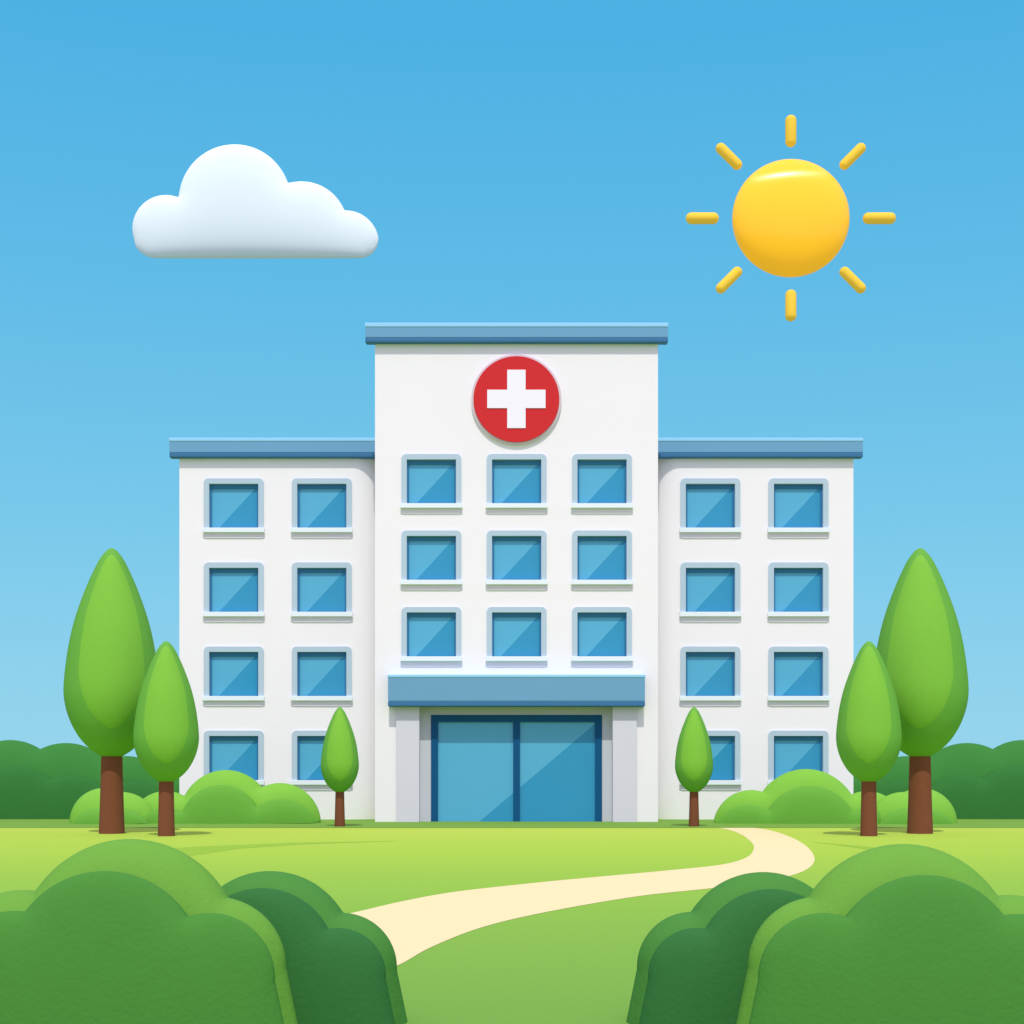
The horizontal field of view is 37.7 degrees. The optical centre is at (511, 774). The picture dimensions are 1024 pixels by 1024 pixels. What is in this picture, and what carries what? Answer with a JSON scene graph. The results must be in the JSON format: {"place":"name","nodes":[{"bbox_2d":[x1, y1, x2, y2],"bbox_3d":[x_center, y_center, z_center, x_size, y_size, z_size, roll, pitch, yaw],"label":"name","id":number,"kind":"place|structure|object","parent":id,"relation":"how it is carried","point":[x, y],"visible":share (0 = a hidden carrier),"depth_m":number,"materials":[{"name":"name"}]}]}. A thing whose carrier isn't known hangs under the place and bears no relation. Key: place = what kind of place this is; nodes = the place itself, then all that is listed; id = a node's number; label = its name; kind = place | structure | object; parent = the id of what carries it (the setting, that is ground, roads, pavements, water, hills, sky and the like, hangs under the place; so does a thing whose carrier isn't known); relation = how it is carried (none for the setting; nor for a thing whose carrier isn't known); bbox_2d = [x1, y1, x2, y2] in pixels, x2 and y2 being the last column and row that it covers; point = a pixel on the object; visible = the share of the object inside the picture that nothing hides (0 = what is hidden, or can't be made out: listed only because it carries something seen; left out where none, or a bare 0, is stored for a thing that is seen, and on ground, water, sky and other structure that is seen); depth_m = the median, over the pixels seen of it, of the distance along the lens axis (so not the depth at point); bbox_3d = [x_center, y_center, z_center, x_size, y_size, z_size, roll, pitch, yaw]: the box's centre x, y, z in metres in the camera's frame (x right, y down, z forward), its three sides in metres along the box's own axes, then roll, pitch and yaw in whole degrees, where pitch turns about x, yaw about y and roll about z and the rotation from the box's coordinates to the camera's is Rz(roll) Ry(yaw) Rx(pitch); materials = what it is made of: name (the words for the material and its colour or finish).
{"place":"outdoors","nodes":[
{"label":"outdoors","id":0,"kind":"place"},
{"bbox_2d":[132,144,378,258],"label":"cloud","id":1,"kind":"structure","parent":0,"point":[234,201],"depth_m":417.16,"materials":[{"name":"white"}]},
{"bbox_2d":[0,828,1023,1023],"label":"lawn","id":2,"kind":"structure","parent":0,"point":[575,965],"depth_m":29.22,"materials":[{"name":"green plant"}]},
{"bbox_2d":[63,548,154,833],"bbox_3d":[-12.857,-2.683,48.189,2.981,9.225,3.015,0,0,-15],"label":"tree","id":3,"kind":"object","parent":2,"relation":"on","point":[110,652],"visible":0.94,"depth_m":47.21,"materials":[{"name":"green plant"}]},
{"bbox_2d":[0,839,297,1023],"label":"bush","id":4,"kind":"object","parent":2,"relation":"on","point":[129,931],"visible":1,"depth_m":9.97,"materials":[{"name":"green plant"}]},
{"bbox_2d":[133,641,198,835],"bbox_3d":[-10.652,-1.100,46.218,1.976,6.060,1.999,0,0,-13],"label":"tree","id":5,"kind":"object","parent":2,"relation":"on","point":[166,736],"visible":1,"depth_m":45.61,"materials":[{"name":"green plant"}]},
{"bbox_2d":[175,841,382,855],"bbox_3d":[-6.582,1.877,39.448,2.844,0.001,8.997,0,0,28],"label":"lawn strip","id":6,"kind":"object","parent":2,"relation":"attached to","point":[191,851],"visible":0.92,"depth_m":38.84,"materials":[{"name":"green plant"}]},
{"bbox_2d":[221,871,406,1023],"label":"bush","id":7,"kind":"object","parent":2,"relation":"on","point":[341,966],"visible":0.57,"depth_m":10.86,"materials":[{"name":"green plant"}]},
{"bbox_2d":[321,707,358,826],"bbox_3d":[-6.273,-0.274,54.643,1.385,4.408,1.400,0,0,-7],"label":"tree","id":8,"kind":"object","parent":2,"relation":"on","point":[339,763],"visible":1,"depth_m":54.22,"materials":[{"name":"green plant"}]},
{"bbox_2d":[169,323,862,821],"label":"hospital building","id":9,"kind":"structure","parent":2,"relation":"on","point":[515,571],"depth_m":60.39,"materials":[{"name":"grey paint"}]},
{"bbox_2d":[202,478,264,537],"bbox_3d":[-11.715,-11.236,63.217,2.604,2.504,0.365,0,0,0],"label":"window","id":10,"kind":"structure","parent":9,"relation":"in","point":[236,504],"depth_m":63.29,"materials":[{"name":"blue glass"}]},
{"bbox_2d":[202,562,264,621],"bbox_3d":[-11.715,-7.697,63.217,2.604,2.504,0.365,0,0,0],"label":"window","id":11,"kind":"structure","parent":9,"relation":"in","point":[236,588],"depth_m":63.29,"materials":[{"name":"blue glass"}]},
{"bbox_2d":[202,646,264,705],"bbox_3d":[-11.715,-4.158,63.217,2.604,2.504,0.365,0,0,0],"label":"window","id":12,"kind":"structure","parent":9,"relation":"in","point":[236,672],"depth_m":63.30,"materials":[{"name":"blue glass"}]},
{"bbox_2d":[204,731,264,786],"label":"window","id":13,"kind":"structure","parent":9,"relation":"in","point":[240,751],"depth_m":63.33,"materials":[{"name":"blue glass"}]},
{"bbox_2d":[291,731,351,789],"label":"window","id":14,"kind":"structure","parent":9,"relation":"in","point":[310,743],"depth_m":63.29,"materials":[{"name":"blue glass"}]},
{"bbox_2d":[291,478,352,537],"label":"window","id":15,"kind":"structure","parent":9,"relation":"in","point":[324,504],"depth_m":63.29,"materials":[{"name":"blue glass"}]},
{"bbox_2d":[291,562,352,621],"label":"window","id":16,"kind":"structure","parent":9,"relation":"in","point":[324,588],"depth_m":63.29,"materials":[{"name":"blue glass"}]},
{"bbox_2d":[291,646,352,705],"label":"window","id":17,"kind":"structure","parent":9,"relation":"in","point":[324,672],"depth_m":63.30,"materials":[{"name":"blue glass"}]},
{"bbox_2d":[400,454,461,513],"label":"window","id":18,"kind":"structure","parent":9,"relation":"in","point":[430,483],"depth_m":60.09,"materials":[{"name":"blue glass"}]},
{"bbox_2d":[400,530,461,589],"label":"window","id":19,"kind":"structure","parent":9,"relation":"in","point":[430,559],"depth_m":60.09,"materials":[{"name":"blue glass"}]},
{"bbox_2d":[400,607,461,666],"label":"window","id":20,"kind":"structure","parent":9,"relation":"in","point":[430,636],"depth_m":60.09,"materials":[{"name":"blue glass"}]},
{"bbox_2d":[431,715,601,821],"bbox_3d":[0.181,-0.266,60.375,6.876,4.293,0.170,0,0,0],"label":"glass door","id":21,"kind":"structure","parent":9,"relation":"in","point":[515,768],"depth_m":60.39,"materials":[{"name":"blue glass"}]},
{"bbox_2d":[486,454,547,513],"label":"window","id":22,"kind":"structure","parent":9,"relation":"in","point":[516,483],"depth_m":60.09,"materials":[{"name":"blue glass"}]},
{"bbox_2d":[486,530,547,589],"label":"window","id":23,"kind":"structure","parent":9,"relation":"in","point":[516,559],"depth_m":60.09,"materials":[{"name":"blue glass"}]},
{"bbox_2d":[486,607,547,666],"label":"window","id":24,"kind":"structure","parent":9,"relation":"in","point":[516,636],"depth_m":60.09,"materials":[{"name":"blue glass"}]},
{"bbox_2d":[571,454,632,513],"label":"window","id":25,"kind":"structure","parent":9,"relation":"in","point":[601,483],"depth_m":60.09,"materials":[{"name":"blue glass"}]},
{"bbox_2d":[571,530,632,589],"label":"window","id":26,"kind":"structure","parent":9,"relation":"in","point":[601,559],"depth_m":60.09,"materials":[{"name":"blue glass"}]},
{"bbox_2d":[571,607,632,666],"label":"window","id":27,"kind":"structure","parent":9,"relation":"in","point":[601,636],"depth_m":60.09,"materials":[{"name":"blue glass"}]},
{"bbox_2d":[679,478,741,537],"bbox_3d":[8.353,-11.236,63.217,2.604,2.504,0.365,0,0,0],"label":"window","id":28,"kind":"structure","parent":9,"relation":"in","point":[709,507],"depth_m":63.29,"materials":[{"name":"blue glass"}]},
{"bbox_2d":[679,562,741,621],"bbox_3d":[8.353,-7.697,63.217,2.604,2.504,0.365,0,0,0],"label":"window","id":29,"kind":"structure","parent":9,"relation":"in","point":[709,591],"depth_m":63.29,"materials":[{"name":"blue glass"}]},
{"bbox_2d":[679,646,741,705],"bbox_3d":[8.353,-4.158,63.217,2.604,2.504,0.365,0,0,0],"label":"window","id":30,"kind":"structure","parent":9,"relation":"in","point":[709,675],"depth_m":63.29,"materials":[{"name":"blue glass"}]},
{"bbox_2d":[679,731,741,789],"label":"window","id":31,"kind":"structure","parent":9,"relation":"in","point":[725,745],"depth_m":63.29,"materials":[{"name":"blue glass"}]},
{"bbox_2d":[767,731,828,784],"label":"window","id":32,"kind":"structure","parent":9,"relation":"in","point":[788,751],"depth_m":63.33,"materials":[{"name":"blue glass"}]},
{"bbox_2d":[767,478,829,537],"bbox_3d":[12.061,-11.236,63.217,2.604,2.504,0.365,0,0,0],"label":"window","id":33,"kind":"structure","parent":9,"relation":"in","point":[794,504],"depth_m":63.29,"materials":[{"name":"blue glass"}]},
{"bbox_2d":[767,562,829,621],"bbox_3d":[12.061,-7.697,63.217,2.604,2.504,0.365,0,0,0],"label":"window","id":34,"kind":"structure","parent":9,"relation":"in","point":[794,588],"depth_m":63.29,"materials":[{"name":"blue glass"}]},
{"bbox_2d":[767,646,829,705],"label":"window","id":35,"kind":"structure","parent":9,"relation":"in","point":[794,672],"depth_m":63.29,"materials":[{"name":"blue glass"}]},
{"bbox_2d":[675,707,712,826],"bbox_3d":[6.630,-0.274,54.643,1.385,4.408,1.400,0,0,7],"label":"tree","id":36,"kind":"object","parent":2,"relation":"on","point":[694,763],"visible":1,"depth_m":54.22,"materials":[{"name":"green plant"}]},
{"bbox_2d":[626,872,812,1023],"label":"bush","id":37,"kind":"object","parent":2,"relation":"on","point":[692,966],"visible":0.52,"depth_m":10.86,"materials":[{"name":"green plant"}]},
{"bbox_2d":[817,842,874,849],"bbox_3d":[9.317,1.877,38.286,1.210,0.001,7.722,0,0,-4],"label":"lawn strip","id":38,"kind":"object","parent":2,"relation":"attached to","point":[862,847],"visible":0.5,"depth_m":39.38,"materials":[{"name":"green plant"}]},
{"bbox_2d":[836,641,901,835],"bbox_3d":[10.994,-1.100,46.219,1.976,6.060,1.999,0,0,13],"label":"tree","id":39,"kind":"object","parent":2,"relation":"on","point":[868,735],"visible":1,"depth_m":45.61,"materials":[{"name":"green plant"}]},
{"bbox_2d":[736,844,1023,1023],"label":"bush","id":40,"kind":"object","parent":2,"relation":"on","point":[902,934],"visible":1,"depth_m":9.97,"materials":[{"name":"green plant"}]},
{"bbox_2d":[877,548,968,833],"bbox_3d":[13.107,-2.683,48.189,2.994,9.225,3.028,0,0,15],"label":"tree","id":41,"kind":"object","parent":2,"relation":"on","point":[920,647],"visible":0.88,"depth_m":47.20,"materials":[{"name":"green plant"}]},
{"bbox_2d":[0,819,1023,827],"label":"verge","id":42,"kind":"structure","parent":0,"point":[372,823],"depth_m":56.73,"materials":[{"name":"green plant"}]},
{"bbox_2d":[0,740,178,818],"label":"hedge","id":43,"kind":"object","parent":42,"relation":"on","point":[56,781],"visible":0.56,"depth_m":63.82,"materials":[{"name":"green plant"}]},
{"bbox_2d":[70,788,152,823],"bbox_3d":[-15.463,1.213,58.117,3.411,1.415,1.896,0,0,0],"label":"bush","id":44,"kind":"object","parent":42,"relation":"on","point":[86,809],"visible":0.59,"depth_m":57.72,"materials":[{"name":"green plant"}]},
{"bbox_2d":[144,770,320,823],"bbox_3d":[-11.237,0.862,58.584,7.511,2.115,2.133,0,0,0],"label":"bush","id":45,"kind":"object","parent":42,"relation":"on","point":[225,797],"visible":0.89,"depth_m":57.77,"materials":[{"name":"green plant"}]},
{"bbox_2d":[713,769,884,823],"bbox_3d":[11.607,0.843,58.584,7.453,2.155,2.133,0,0,0],"label":"bush","id":46,"kind":"object","parent":42,"relation":"on","point":[805,796],"visible":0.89,"depth_m":57.79,"materials":[{"name":"green plant"}]},
{"bbox_2d":[877,790,956,823],"bbox_3d":[15.540,1.213,58.117,3.489,1.415,1.896,0,0,0],"label":"bush","id":47,"kind":"object","parent":42,"relation":"on","point":[892,808],"visible":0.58,"depth_m":57.72,"materials":[{"name":"green plant"}]},
{"bbox_2d":[853,740,1023,818],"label":"hedge","id":48,"kind":"object","parent":42,"relation":"on","point":[973,781],"visible":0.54,"depth_m":63.83,"materials":[{"name":"green plant"}]},
{"bbox_2d":[0,0,1023,756],"label":"sky","id":49,"kind":"structure","parent":0,"point":[508,161],"materials":[{"name":"blue"}]},
{"bbox_2d":[351,828,814,964],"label":"path","id":50,"kind":"structure","parent":0,"point":[411,928],"depth_m":23.35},
{"bbox_2d":[686,115,895,321],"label":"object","id":51,"kind":"object","parent":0,"point":[790,217],"visible":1,"depth_m":515.01,"materials":[{"name":"yellow"}]}
]}

